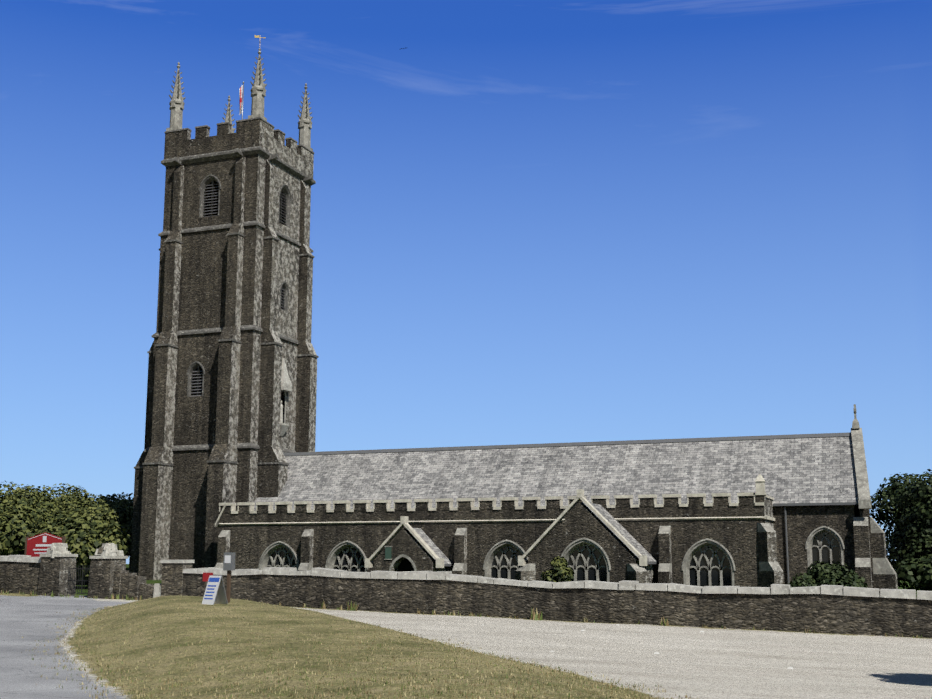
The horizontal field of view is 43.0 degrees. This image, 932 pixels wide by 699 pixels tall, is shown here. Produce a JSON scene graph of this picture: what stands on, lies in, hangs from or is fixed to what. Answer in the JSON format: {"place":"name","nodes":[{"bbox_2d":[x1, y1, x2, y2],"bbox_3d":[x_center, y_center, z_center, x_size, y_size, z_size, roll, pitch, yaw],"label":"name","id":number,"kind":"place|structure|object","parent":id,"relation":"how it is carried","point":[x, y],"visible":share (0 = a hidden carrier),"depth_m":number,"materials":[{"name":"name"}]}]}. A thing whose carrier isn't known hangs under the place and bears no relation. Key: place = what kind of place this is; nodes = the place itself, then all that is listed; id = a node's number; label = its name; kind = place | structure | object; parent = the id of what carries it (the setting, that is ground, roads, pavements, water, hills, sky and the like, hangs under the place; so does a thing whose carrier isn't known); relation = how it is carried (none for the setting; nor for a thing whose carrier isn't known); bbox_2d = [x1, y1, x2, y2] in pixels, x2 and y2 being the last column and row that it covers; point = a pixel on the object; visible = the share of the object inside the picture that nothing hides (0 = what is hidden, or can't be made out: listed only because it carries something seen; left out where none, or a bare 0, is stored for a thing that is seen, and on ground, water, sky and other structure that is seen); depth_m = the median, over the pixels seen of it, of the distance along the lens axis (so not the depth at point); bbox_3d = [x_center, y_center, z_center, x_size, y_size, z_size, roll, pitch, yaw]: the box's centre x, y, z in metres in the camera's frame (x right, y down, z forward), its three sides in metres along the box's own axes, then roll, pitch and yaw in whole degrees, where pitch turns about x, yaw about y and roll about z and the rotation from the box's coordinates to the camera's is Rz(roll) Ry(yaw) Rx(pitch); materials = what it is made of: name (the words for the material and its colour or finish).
{"place":"outdoors","nodes":[
{"label":"outdoors","id":0,"kind":"place"},
{"bbox_2d":[239,81,243,119],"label":"flag","id":1,"kind":"object","parent":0,"point":[241,95],"visible":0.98,"depth_m":92.53,"materials":[{"name":"white fabric"}]},
{"bbox_2d":[0,564,931,698],"bbox_3d":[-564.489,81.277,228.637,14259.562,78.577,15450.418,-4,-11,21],"label":"ground","id":2,"kind":"structure","parent":0,"point":[711,663],"depth_m":27.57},
{"bbox_2d":[0,518,37,555],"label":"bush","id":3,"kind":"object","parent":2,"relation":"on","point":[12,541],"visible":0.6,"depth_m":69.54,"materials":[{"name":"green plant"}]},
{"bbox_2d":[0,500,44,531],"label":"tree","id":4,"kind":"object","parent":2,"relation":"on","point":[9,514],"visible":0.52,"depth_m":77.95,"materials":[{"name":"green plant"}]},
{"bbox_2d":[0,481,56,511],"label":"tree","id":5,"kind":"object","parent":2,"relation":"on","point":[19,494],"visible":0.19,"depth_m":92.66,"materials":[{"name":"green plant"}]},
{"bbox_2d":[5,499,72,529],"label":"tree","id":6,"kind":"object","parent":2,"relation":"on","point":[51,515],"visible":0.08,"depth_m":84.02,"materials":[{"name":"green plant"}]},
{"bbox_2d":[24,532,65,556],"bbox_3d":[-21.746,11.091,60.940,2.470,3.300,0.120,-4,-11,21],"label":"red sign","id":7,"kind":"object","parent":2,"relation":"on","point":[37,545],"visible":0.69,"depth_m":61.16,"materials":[{"name":"red"}]},
{"bbox_2d":[25,483,82,503],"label":"tree","id":8,"kind":"object","parent":2,"relation":"on","point":[52,490],"visible":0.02,"depth_m":102.09,"materials":[{"name":"green plant"}]},
{"bbox_2d":[36,512,109,536],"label":"bush","id":9,"kind":"object","parent":2,"relation":"on","point":[68,524],"visible":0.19,"depth_m":70.11,"materials":[{"name":"green plant"}]},
{"bbox_2d":[58,485,91,504],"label":"tree","id":10,"kind":"object","parent":2,"relation":"on","point":[83,491],"visible":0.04,"depth_m":112.01,"materials":[{"name":"green plant"}]},
{"bbox_2d":[43,500,127,543],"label":"tree","id":11,"kind":"object","parent":2,"relation":"on","point":[103,514],"visible":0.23,"depth_m":90.35,"materials":[{"name":"green plant"}]},
{"bbox_2d":[56,494,132,547],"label":"tree","id":12,"kind":"object","parent":2,"relation":"on","point":[126,523],"visible":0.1,"depth_m":97.09,"materials":[{"name":"green plant"}]},
{"bbox_2d":[61,523,130,588],"bbox_3d":[-20.980,11.449,65.221,4.438,3.809,4.308,-7,-12,35],"label":"bush","id":13,"kind":"object","parent":2,"relation":"on","point":[84,545],"visible":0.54,"depth_m":64.22,"materials":[{"name":"green plant"}]},
{"bbox_2d":[93,497,131,568],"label":"tree","id":14,"kind":"object","parent":2,"relation":"on","point":[129,555],"visible":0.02,"depth_m":109.40,"materials":[{"name":"green plant"}]},
{"bbox_2d":[105,492,133,555],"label":"tree","id":15,"kind":"object","parent":2,"relation":"on","point":[121,500],"visible":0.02,"depth_m":102.75,"materials":[{"name":"green plant"}]},
{"bbox_2d":[202,575,227,604],"bbox_3d":[-8.462,8.114,39.934,0.634,0.961,0.640,-8,-13,38],"label":"sandwich board","id":16,"kind":"object","parent":2,"relation":"on","point":[215,592],"visible":0.85,"depth_m":39.87,"materials":[{"name":"white plastic"}]},
{"bbox_2d":[203,552,235,602],"bbox_3d":[-8.563,8.018,41.078,1.070,1.920,0.405,7,-12,-35],"label":"sign post","id":17,"kind":"object","parent":2,"relation":"on","point":[229,562],"visible":0.71,"depth_m":41.26,"materials":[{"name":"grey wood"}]},
{"bbox_2d":[130,117,318,579],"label":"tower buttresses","id":18,"kind":"structure","parent":2,"relation":"on","point":[153,467],"depth_m":84.79,"materials":[{"name":"grey stone"}]},
{"bbox_2d":[147,129,313,568],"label":"tower wall","id":19,"kind":"structure","parent":2,"relation":"on","point":[202,293],"depth_m":85.87,"materials":[{"name":"grey stone"}]},
{"bbox_2d":[166,48,312,150],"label":"pinnacles","id":20,"kind":"object","parent":19,"relation":"on","point":[258,94],"visible":0.9,"depth_m":89.97,"materials":[{"name":"grey stone"}]},
{"bbox_2d":[187,174,291,396],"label":"tower windows","id":21,"kind":"structure","parent":19,"relation":"in","point":[209,187],"depth_m":87.64,"materials":[{"name":"grey stone"}]},
{"bbox_2d":[280,358,291,435],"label":"tower statue niche","id":22,"kind":"object","parent":19,"relation":"in","point":[286,384],"visible":0.54,"depth_m":86.78,"materials":[{"name":"grey stone"}]},
{"bbox_2d":[1,589,921,698],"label":"grass tufts","id":23,"kind":"object","parent":2,"relation":"on","point":[534,616],"visible":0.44,"depth_m":20.13,"materials":[{"name":"plant"}]},
{"bbox_2d":[0,543,931,637],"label":"churchyard wall","id":24,"kind":"structure","parent":2,"relation":"on","point":[836,609],"depth_m":48.85,"materials":[{"name":"stone"}]},
{"bbox_2d":[67,565,89,593],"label":"gate","id":25,"kind":"structure","parent":24,"relation":"attached to","point":[82,580],"depth_m":57.12,"materials":[{"name":"black metal"}]},
{"bbox_2d":[215,404,897,588],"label":"stone trim","id":26,"kind":"structure","parent":2,"relation":"on","point":[874,568],"depth_m":69.20,"materials":[{"name":"grey stone"}]},
{"bbox_2d":[540,556,574,581],"bbox_3d":[3.883,10.675,53.269,1.895,2.735,1.868,1,-10,-5],"label":"yard shrub","id":27,"kind":"object","parent":2,"relation":"on","point":[561,570],"visible":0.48,"depth_m":52.97,"materials":[{"name":"green plant"}]},
{"bbox_2d":[482,624,792,668],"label":"gravel pebbles","id":28,"kind":"object","parent":2,"relation":"on","point":[658,652],"visible":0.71,"depth_m":33.55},
{"bbox_2d":[788,573,819,586],"bbox_3d":[18.290,13.066,63.526,2.440,2.147,1.731,-4,-11,21],"label":"shrub","id":29,"kind":"object","parent":2,"relation":"on","point":[803,581],"visible":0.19,"depth_m":63.43,"materials":[{"name":"green plant"}]},
{"bbox_2d":[806,561,867,587],"bbox_3d":[19.978,12.796,63.710,3.022,2.826,3.878,0,-10,2],"label":"shrub","id":30,"kind":"object","parent":2,"relation":"on","point":[823,573],"visible":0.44,"depth_m":63.38,"materials":[{"name":"green plant"}]},
{"bbox_2d":[870,472,931,568],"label":"tree","id":31,"kind":"object","parent":2,"relation":"on","point":[884,504],"visible":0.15,"depth_m":81.36,"materials":[{"name":"green plant"}]},
{"bbox_2d":[885,469,931,580],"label":"tree","id":32,"kind":"object","parent":2,"relation":"on","point":[913,537],"visible":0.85,"depth_m":73.05,"materials":[{"name":"green plant"}]},
{"bbox_2d":[894,554,931,590],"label":"shrub","id":33,"kind":"object","parent":2,"relation":"on","point":[917,575],"visible":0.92,"depth_m":67.24,"materials":[{"name":"green plant"}]},
{"bbox_2d":[0,0,931,563],"label":"sky","id":34,"kind":"structure","parent":0,"point":[532,221],"materials":[{"name":"blue"}]},
{"bbox_2d":[219,503,856,586],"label":"church walls","id":35,"kind":"structure","parent":0,"point":[737,539],"depth_m":68.78,"materials":[{"name":"grey stone"}]},
{"bbox_2d":[258,526,844,586],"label":"arched windows","id":36,"kind":"structure","parent":35,"relation":"in","point":[707,562],"depth_m":68.06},
{"bbox_2d":[254,436,858,565],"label":"roof","id":37,"kind":"structure","parent":35,"relation":"on","point":[806,471],"depth_m":75.39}
]}

